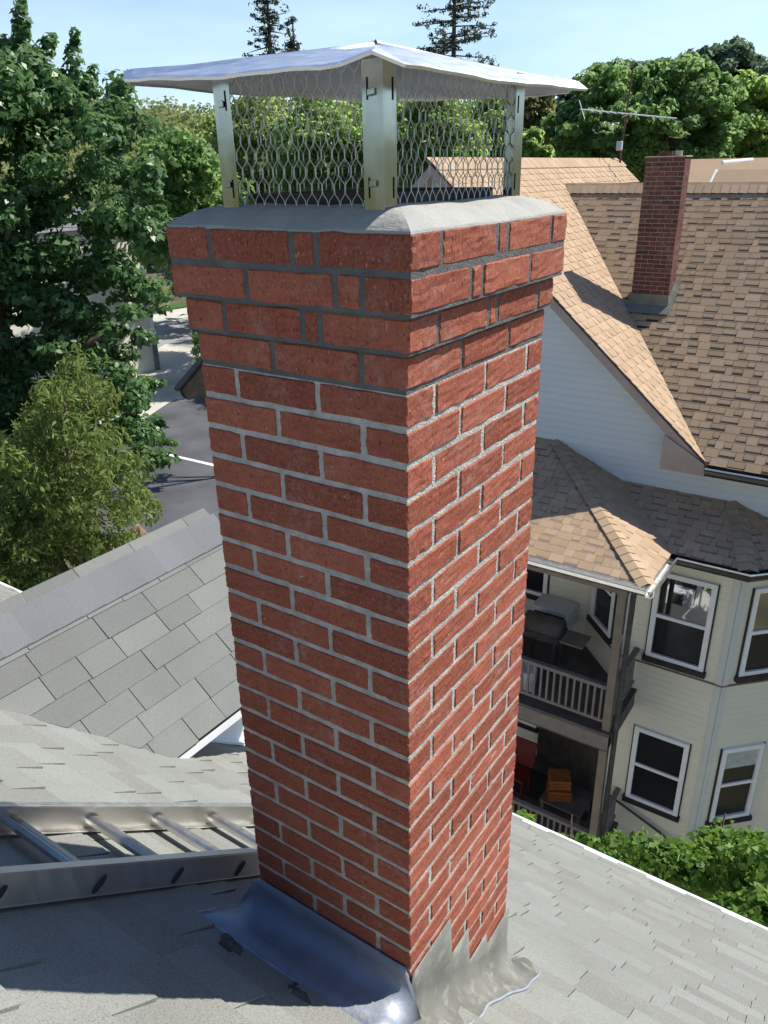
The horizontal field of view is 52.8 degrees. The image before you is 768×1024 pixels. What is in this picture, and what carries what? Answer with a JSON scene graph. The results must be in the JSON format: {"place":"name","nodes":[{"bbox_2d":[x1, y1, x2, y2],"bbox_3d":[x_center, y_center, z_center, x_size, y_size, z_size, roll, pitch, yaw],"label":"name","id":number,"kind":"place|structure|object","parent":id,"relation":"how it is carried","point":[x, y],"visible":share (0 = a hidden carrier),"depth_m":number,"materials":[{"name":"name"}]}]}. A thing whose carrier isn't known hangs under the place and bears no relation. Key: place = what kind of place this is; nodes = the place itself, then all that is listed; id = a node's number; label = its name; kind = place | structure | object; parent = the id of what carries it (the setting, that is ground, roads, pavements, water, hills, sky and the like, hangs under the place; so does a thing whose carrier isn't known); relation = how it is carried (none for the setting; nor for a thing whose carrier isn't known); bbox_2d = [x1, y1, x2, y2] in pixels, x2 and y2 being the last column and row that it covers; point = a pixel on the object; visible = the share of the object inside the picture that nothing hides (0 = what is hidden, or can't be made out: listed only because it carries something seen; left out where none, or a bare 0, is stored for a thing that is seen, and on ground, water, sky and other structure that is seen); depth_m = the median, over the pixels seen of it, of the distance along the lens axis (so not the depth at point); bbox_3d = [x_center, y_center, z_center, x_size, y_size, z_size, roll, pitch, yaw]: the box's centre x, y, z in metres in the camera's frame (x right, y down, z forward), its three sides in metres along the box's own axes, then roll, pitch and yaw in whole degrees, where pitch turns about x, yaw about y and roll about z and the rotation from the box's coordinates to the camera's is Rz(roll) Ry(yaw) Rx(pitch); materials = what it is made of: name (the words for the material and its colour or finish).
{"place":"outdoors","nodes":[
{"label":"outdoors","id":0,"kind":"place"},
{"bbox_2d":[76,308,195,423],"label":"paving","id":1,"kind":"structure","parent":0,"point":[176,362],"depth_m":50.08,"materials":[{"name":"concrete"}]},
{"bbox_2d":[5,207,160,391],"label":"house","id":2,"kind":"structure","parent":1,"relation":"on","point":[148,361],"depth_m":45.83,"materials":[{"name":"beige"}]},
{"bbox_2d":[122,124,254,358],"bbox_3d":[-10.629,-13.954,43.286,7.302,13.716,8.891,-7,24,-13],"label":"broadleaf tree","id":3,"kind":"object","parent":1,"relation":"on","point":[192,181],"visible":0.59,"depth_m":38.96,"materials":[{"name":"green plant"}]},
{"bbox_2d":[108,147,185,306],"bbox_3d":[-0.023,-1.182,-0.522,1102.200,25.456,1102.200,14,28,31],"label":"hills","id":4,"kind":"structure","parent":0,"point":[151,271],"depth_m":83.35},
{"bbox_2d":[154,320,193,347],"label":"road","id":5,"kind":"structure","parent":0,"point":[179,333],"depth_m":60.59,"materials":[{"name":"grey asphalt"}]},
{"bbox_2d":[151,265,186,297],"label":"broadleaf tree","id":6,"kind":"object","parent":5,"relation":"on","point":[166,274],"visible":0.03,"depth_m":58.64,"materials":[{"name":"green plant"}]},
{"bbox_2d":[193,96,295,202],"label":"leafy tree","id":7,"kind":"object","parent":5,"relation":"on","point":[208,127],"visible":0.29,"depth_m":47.18,"materials":[{"name":"green plant"}]},
{"bbox_2d":[169,302,186,308],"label":"lawn","id":8,"kind":"structure","parent":0,"point":[178,305],"depth_m":72.60,"materials":[{"name":"green plant"}]},
{"bbox_2d":[2,399,709,901],"bbox_3d":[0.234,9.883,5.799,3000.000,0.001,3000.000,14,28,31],"label":"ground","id":9,"kind":"structure","parent":0,"point":[92,525],"depth_m":25.26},
{"bbox_2d":[0,339,163,591],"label":"cedar tree","id":10,"kind":"object","parent":9,"relation":"on","point":[68,522],"visible":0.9,"depth_m":11.01,"materials":[{"name":"green plant"}]},
{"bbox_2d":[0,0,180,576],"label":"broadleaf tree","id":11,"kind":"object","parent":9,"relation":"on","point":[35,122],"visible":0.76,"depth_m":12.88,"materials":[{"name":"green plant"}]},
{"bbox_2d":[110,523,147,549],"bbox_3d":[-8.384,2.117,23.726,2.901,0.001,8.456,-7,25,-13],"label":"garden bed","id":12,"kind":"object","parent":9,"relation":"on","point":[142,531],"visible":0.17,"depth_m":27.05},
{"bbox_2d":[99,397,219,534],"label":"parking lot","id":13,"kind":"structure","parent":9,"relation":"on","point":[182,488],"depth_m":32.16,"materials":[{"name":"grey asphalt"}]},
{"bbox_2d":[169,454,213,465],"bbox_3d":[-7.418,-2.041,33.103,5.521,0.001,0.224,13,28,29],"label":"parking line","id":14,"kind":"object","parent":13,"relation":"on","point":[202,462],"depth_m":33.58,"materials":[{"name":"white paint"}]},
{"bbox_2d":[189,331,200,361],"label":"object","id":15,"kind":"object","parent":13,"relation":"on","point":[195,350],"visible":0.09,"depth_m":30.10,"materials":[{"name":"green plant"}]},
{"bbox_2d":[174,356,206,399],"bbox_3d":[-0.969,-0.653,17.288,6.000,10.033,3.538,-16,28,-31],"label":"garage","id":16,"kind":"structure","parent":9,"relation":"on","point":[189,385],"depth_m":15.96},
{"bbox_2d":[242,0,314,113],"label":"conifer tree","id":17,"kind":"object","parent":9,"relation":"on","point":[269,17],"visible":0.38,"depth_m":55.99,"materials":[{"name":"green plant"}]},
{"bbox_2d":[282,16,301,106],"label":"conifer tree","id":18,"kind":"object","parent":9,"relation":"on","point":[291,44],"visible":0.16,"depth_m":57.27,"materials":[{"name":"green plant"}]},
{"bbox_2d":[264,98,363,191],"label":"leafy tree","id":19,"kind":"object","parent":9,"relation":"on","point":[284,159],"visible":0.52,"depth_m":41.65,"materials":[{"name":"green plant"}]},
{"bbox_2d":[333,100,408,187],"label":"leafy tree","id":20,"kind":"object","parent":9,"relation":"on","point":[353,103],"depth_m":45.17,"materials":[{"name":"green plant"}]},
{"bbox_2d":[0,508,767,1023],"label":"shingled house","id":21,"kind":"structure","parent":9,"relation":"on","point":[118,678],"depth_m":3.51,"materials":[{"name":"grey"}]},
{"bbox_2d":[0,802,259,908],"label":"roof ladder","id":22,"kind":"object","parent":21,"relation":"on","point":[67,875],"visible":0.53,"depth_m":2.30,"materials":[{"name":"metal"}]},
{"bbox_2d":[218,933,242,955],"bbox_3d":[-0.409,1.139,2.038,0.057,0.062,0.126,-17,28,-32],"label":"tar smear","id":23,"kind":"object","parent":21,"relation":"on","point":[228,942],"visible":1,"depth_m":2.02},
{"bbox_2d":[288,981,310,1003],"bbox_3d":[-0.206,1.189,1.903,0.057,0.061,0.124,-7,25,-13],"label":"tar smear","id":24,"kind":"object","parent":21,"relation":"on","point":[296,991],"visible":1,"depth_m":1.89},
{"bbox_2d":[166,187,566,1023],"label":"brick chimney","id":25,"kind":"object","parent":21,"relation":"on","point":[372,385],"visible":0.96,"depth_m":1.66,"materials":[{"name":"brick"}]},
{"bbox_2d":[123,39,587,209],"bbox_3d":[-0.014,-0.764,1.520,0.585,0.289,0.841,14,28,31],"label":"chimney cap","id":26,"kind":"object","parent":25,"relation":"on","point":[377,79],"visible":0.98,"depth_m":1.40,"materials":[{"name":"metal"}]},
{"bbox_2d":[0,95,767,210],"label":"woodland","id":27,"kind":"object","parent":9,"relation":"on","point":[174,117],"visible":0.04,"depth_m":177.10,"materials":[{"name":"green plant"}]},
{"bbox_2d":[357,99,492,187],"bbox_3d":[2.367,-15.366,43.121,7.183,15.976,5.969,-7,24,-13],"label":"leafy tree","id":28,"kind":"object","parent":9,"relation":"on","point":[402,130],"visible":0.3,"depth_m":39.82,"materials":[{"name":"green plant"}]},
{"bbox_2d":[412,0,498,107],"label":"conifer tree","id":29,"kind":"object","parent":9,"relation":"on","point":[450,43],"visible":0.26,"depth_m":55.72,"materials":[{"name":"green plant"}]},
{"bbox_2d":[458,98,528,156],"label":"leafy tree","id":30,"kind":"object","parent":9,"relation":"on","point":[488,120],"visible":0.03,"depth_m":42.57,"materials":[{"name":"green plant"}]},
{"bbox_2d":[512,809,534,822],"bbox_3d":[1.349,5.283,8.420,0.399,6.258,1.314,6,25,15],"label":"leafy shrub","id":31,"kind":"object","parent":9,"relation":"on","point":[521,812],"visible":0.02,"depth_m":6.82,"materials":[{"name":"green plant"}]},
{"bbox_2d":[500,95,556,157],"bbox_3d":[7.475,-14.111,41.078,2.933,15.139,2.903,14,28,31],"label":"leafy tree","id":32,"kind":"object","parent":9,"relation":"on","point":[544,106],"visible":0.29,"depth_m":37.99,"materials":[{"name":"green plant"}]},
{"bbox_2d":[504,126,554,157],"bbox_3d":[5.149,-7.397,28.998,1.858,12.700,1.473,-9,25,-17],"label":"leafy tree","id":33,"kind":"object","parent":9,"relation":"on","point":[532,142],"visible":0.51,"depth_m":26.34,"materials":[{"name":"green plant"}]},
{"bbox_2d":[555,76,602,137],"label":"leafy tree","id":34,"kind":"object","parent":9,"relation":"on","point":[568,97],"visible":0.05,"depth_m":51.63,"materials":[{"name":"green plant"}]},
{"bbox_2d":[556,815,606,850],"bbox_3d":[2.062,5.431,9.316,0.860,5.239,1.290,11,27,25],"label":"leafy shrub","id":35,"kind":"object","parent":9,"relation":"on","point":[587,840],"visible":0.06,"depth_m":7.79,"materials":[{"name":"green plant"}]},
{"bbox_2d":[409,150,767,845],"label":"gabled house","id":36,"kind":"structure","parent":9,"relation":"on","point":[646,706],"depth_m":11.94,"materials":[{"name":"brown"}]},
{"bbox_2d":[514,735,536,799],"bbox_3d":[2.433,4.660,14.076,0.480,0.950,0.548,14,28,31],"label":"stacked chair","id":37,"kind":"object","parent":36,"relation":"on","point":[525,751],"visible":0.56,"depth_m":14.07,"materials":[{"name":"red plastic"}]},
{"bbox_2d":[517,719,537,733],"bbox_3d":[2.543,3.408,14.727,0.940,1.570,0.080,14,28,31],"label":"window","id":38,"kind":"structure","parent":36,"relation":"in","point":[525,725],"depth_m":14.85,"materials":[{"name":"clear glass"}]},
{"bbox_2d":[525,569,549,600],"bbox_3d":[2.493,0.793,13.572,0.940,1.570,0.080,14,28,31],"label":"window","id":39,"kind":"structure","parent":36,"relation":"in","point":[537,583],"depth_m":13.67,"materials":[{"name":"black glass"}]},
{"bbox_2d":[521,609,590,674],"bbox_3d":[2.806,2.173,12.734,1.070,0.930,0.450,14,28,31],"label":"barbecue grill","id":40,"kind":"object","parent":36,"relation":"on","point":[549,629],"visible":0.89,"depth_m":12.57,"materials":[{"name":"metal"}]},
{"bbox_2d":[532,594,577,629],"bbox_3d":[2.950,1.748,13.381,0.660,0.380,0.496,14,28,31],"label":"lid","id":41,"kind":"object","parent":40,"relation":"attached to","point":[557,607],"depth_m":13.24,"materials":[{"name":"grey metal"}]},
{"bbox_2d":[539,784,593,832],"bbox_3d":[3.199,5.152,13.603,0.750,0.405,0.650,14,28,31],"label":"garden table","id":42,"kind":"object","parent":36,"relation":"on","point":[578,805],"visible":0.61,"depth_m":13.39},
{"bbox_2d":[546,779,571,802],"bbox_3d":[3.058,4.865,13.489,0.405,0.208,0.317,1,24,5],"label":"wooden crate","id":43,"kind":"object","parent":42,"relation":"on","point":[559,795],"visible":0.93,"depth_m":13.35,"materials":[{"name":"orange wood"}]},
{"bbox_2d":[548,769,571,790],"bbox_3d":[3.045,4.638,13.409,0.365,0.188,0.317,1,24,5],"label":"wooden crate","id":44,"kind":"object","parent":43,"relation":"on","point":[559,779],"visible":1,"depth_m":13.30,"materials":[{"name":"orange wood"}]},
{"bbox_2d":[587,587,616,644],"bbox_3d":[3.549,1.256,12.476,0.080,1.570,0.800,-5,24,-10],"label":"window","id":45,"kind":"structure","parent":36,"relation":"in","point":[601,616],"depth_m":12.61,"materials":[{"name":"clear glass"}]},
{"bbox_2d":[579,69,676,162],"bbox_3d":[5.446,-8.703,17.738,2.483,2.572,0.634,20,32,40],"label":"tv antenna","id":46,"kind":"object","parent":36,"relation":"attached to","point":[619,145],"visible":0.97,"depth_m":17.77,"materials":[{"name":"silver metal"}]},
{"bbox_2d":[622,724,691,822],"bbox_3d":[4.453,4.286,12.656,0.940,1.570,0.080,14,28,31],"label":"window","id":47,"kind":"structure","parent":36,"relation":"in","point":[658,762],"depth_m":12.66,"materials":[{"name":"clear glass"}]},
{"bbox_2d":[641,572,720,678],"bbox_3d":[4.403,1.671,11.501,0.940,1.570,0.080,14,28,31],"label":"window","id":48,"kind":"structure","parent":36,"relation":"in","point":[683,610],"depth_m":11.51,"materials":[{"name":"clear glass"}]},
{"bbox_2d":[705,742,765,827],"bbox_3d":[5.642,4.385,12.381,0.800,1.570,0.080,-5,24,-10],"label":"window","id":49,"kind":"structure","parent":36,"relation":"in","point":[738,767],"depth_m":12.37,"materials":[{"name":"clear glass"}]},
{"bbox_2d":[734,586,767,682],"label":"window","id":50,"kind":"structure","parent":36,"relation":"in","point":[753,658],"depth_m":11.27,"materials":[{"name":"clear glass"}]},
{"bbox_2d":[587,47,698,123],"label":"leafy tree","id":51,"kind":"object","parent":9,"relation":"on","point":[633,64],"visible":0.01,"depth_m":61.54,"materials":[{"name":"green plant"}]},
{"bbox_2d":[599,826,686,888],"bbox_3d":[2.685,5.430,8.861,1.155,5.587,1.467,14,28,31],"label":"leafy shrub","id":52,"kind":"object","parent":9,"relation":"on","point":[621,847],"visible":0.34,"depth_m":7.37,"materials":[{"name":"green plant"}]},
{"bbox_2d":[540,51,755,182],"bbox_3d":[10.339,-10.720,32.852,8.601,15.487,6.429,-6,24,-11],"label":"leafy tree","id":53,"kind":"object","parent":9,"relation":"on","point":[694,95],"visible":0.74,"depth_m":29.08,"materials":[{"name":"green plant"}]},
{"bbox_2d":[633,833,726,898],"bbox_3d":[2.987,5.499,8.635,0.942,5.633,1.570,9,26,22],"label":"leafy shrub","id":54,"kind":"object","parent":9,"relation":"on","point":[692,880],"visible":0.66,"depth_m":7.12,"materials":[{"name":"green plant"}]},
{"bbox_2d":[685,814,741,896],"bbox_3d":[3.618,5.376,9.122,0.902,5.442,1.544,14,28,31],"label":"leafy shrub","id":55,"kind":"object","parent":9,"relation":"on","point":[706,835],"visible":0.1,"depth_m":8.03,"materials":[{"name":"green plant"}]},
{"bbox_2d":[675,35,767,85],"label":"leafy tree","id":56,"kind":"object","parent":9,"relation":"on","point":[734,55],"visible":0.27,"depth_m":51.31,"materials":[{"name":"green plant"}]},
{"bbox_2d":[703,825,767,900],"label":"leafy shrub","id":57,"kind":"object","parent":9,"relation":"on","point":[744,858],"visible":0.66,"depth_m":6.75,"materials":[{"name":"green plant"}]},
{"bbox_2d":[703,878,767,927],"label":"leafy shrub","id":58,"kind":"object","parent":9,"relation":"on","point":[752,905],"visible":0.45,"depth_m":5.91,"materials":[{"name":"green plant"}]},
{"bbox_2d":[710,169,767,182],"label":"brown roofed house","id":59,"kind":"structure","parent":9,"relation":"on","point":[751,175],"depth_m":19.85,"materials":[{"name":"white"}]},
{"bbox_2d":[730,69,767,157],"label":"leafy tree","id":60,"kind":"object","parent":9,"relation":"on","point":[756,102],"visible":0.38,"depth_m":31.93,"materials":[{"name":"green plant"}]},
{"bbox_2d":[0,0,767,124],"label":"sky","id":61,"kind":"structure","parent":0,"point":[554,38],"materials":[{"name":"blue"}]},
{"bbox_2d":[520,663,537,692],"bbox_3d":[2.283,2.657,12.315,0.308,0.398,0.300,14,28,31],"label":"chair","id":62,"kind":"object","parent":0,"point":[530,678],"visible":0.3,"depth_m":12.20,"materials":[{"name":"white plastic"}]},
{"bbox_2d":[688,158,767,181],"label":"brown roofed house","id":63,"kind":"structure","parent":0,"point":[702,170],"depth_m":22.56,"materials":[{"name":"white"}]},
{"bbox_2d":[721,158,753,164],"bbox_3d":[9.610,-9.531,21.016,1.099,0.176,0.120,-11,26,-22],"label":"roof vent pipe","id":64,"kind":"object","parent":63,"relation":"on","point":[737,161],"visible":1,"depth_m":20.96,"materials":[{"name":"white metal"}]}
]}

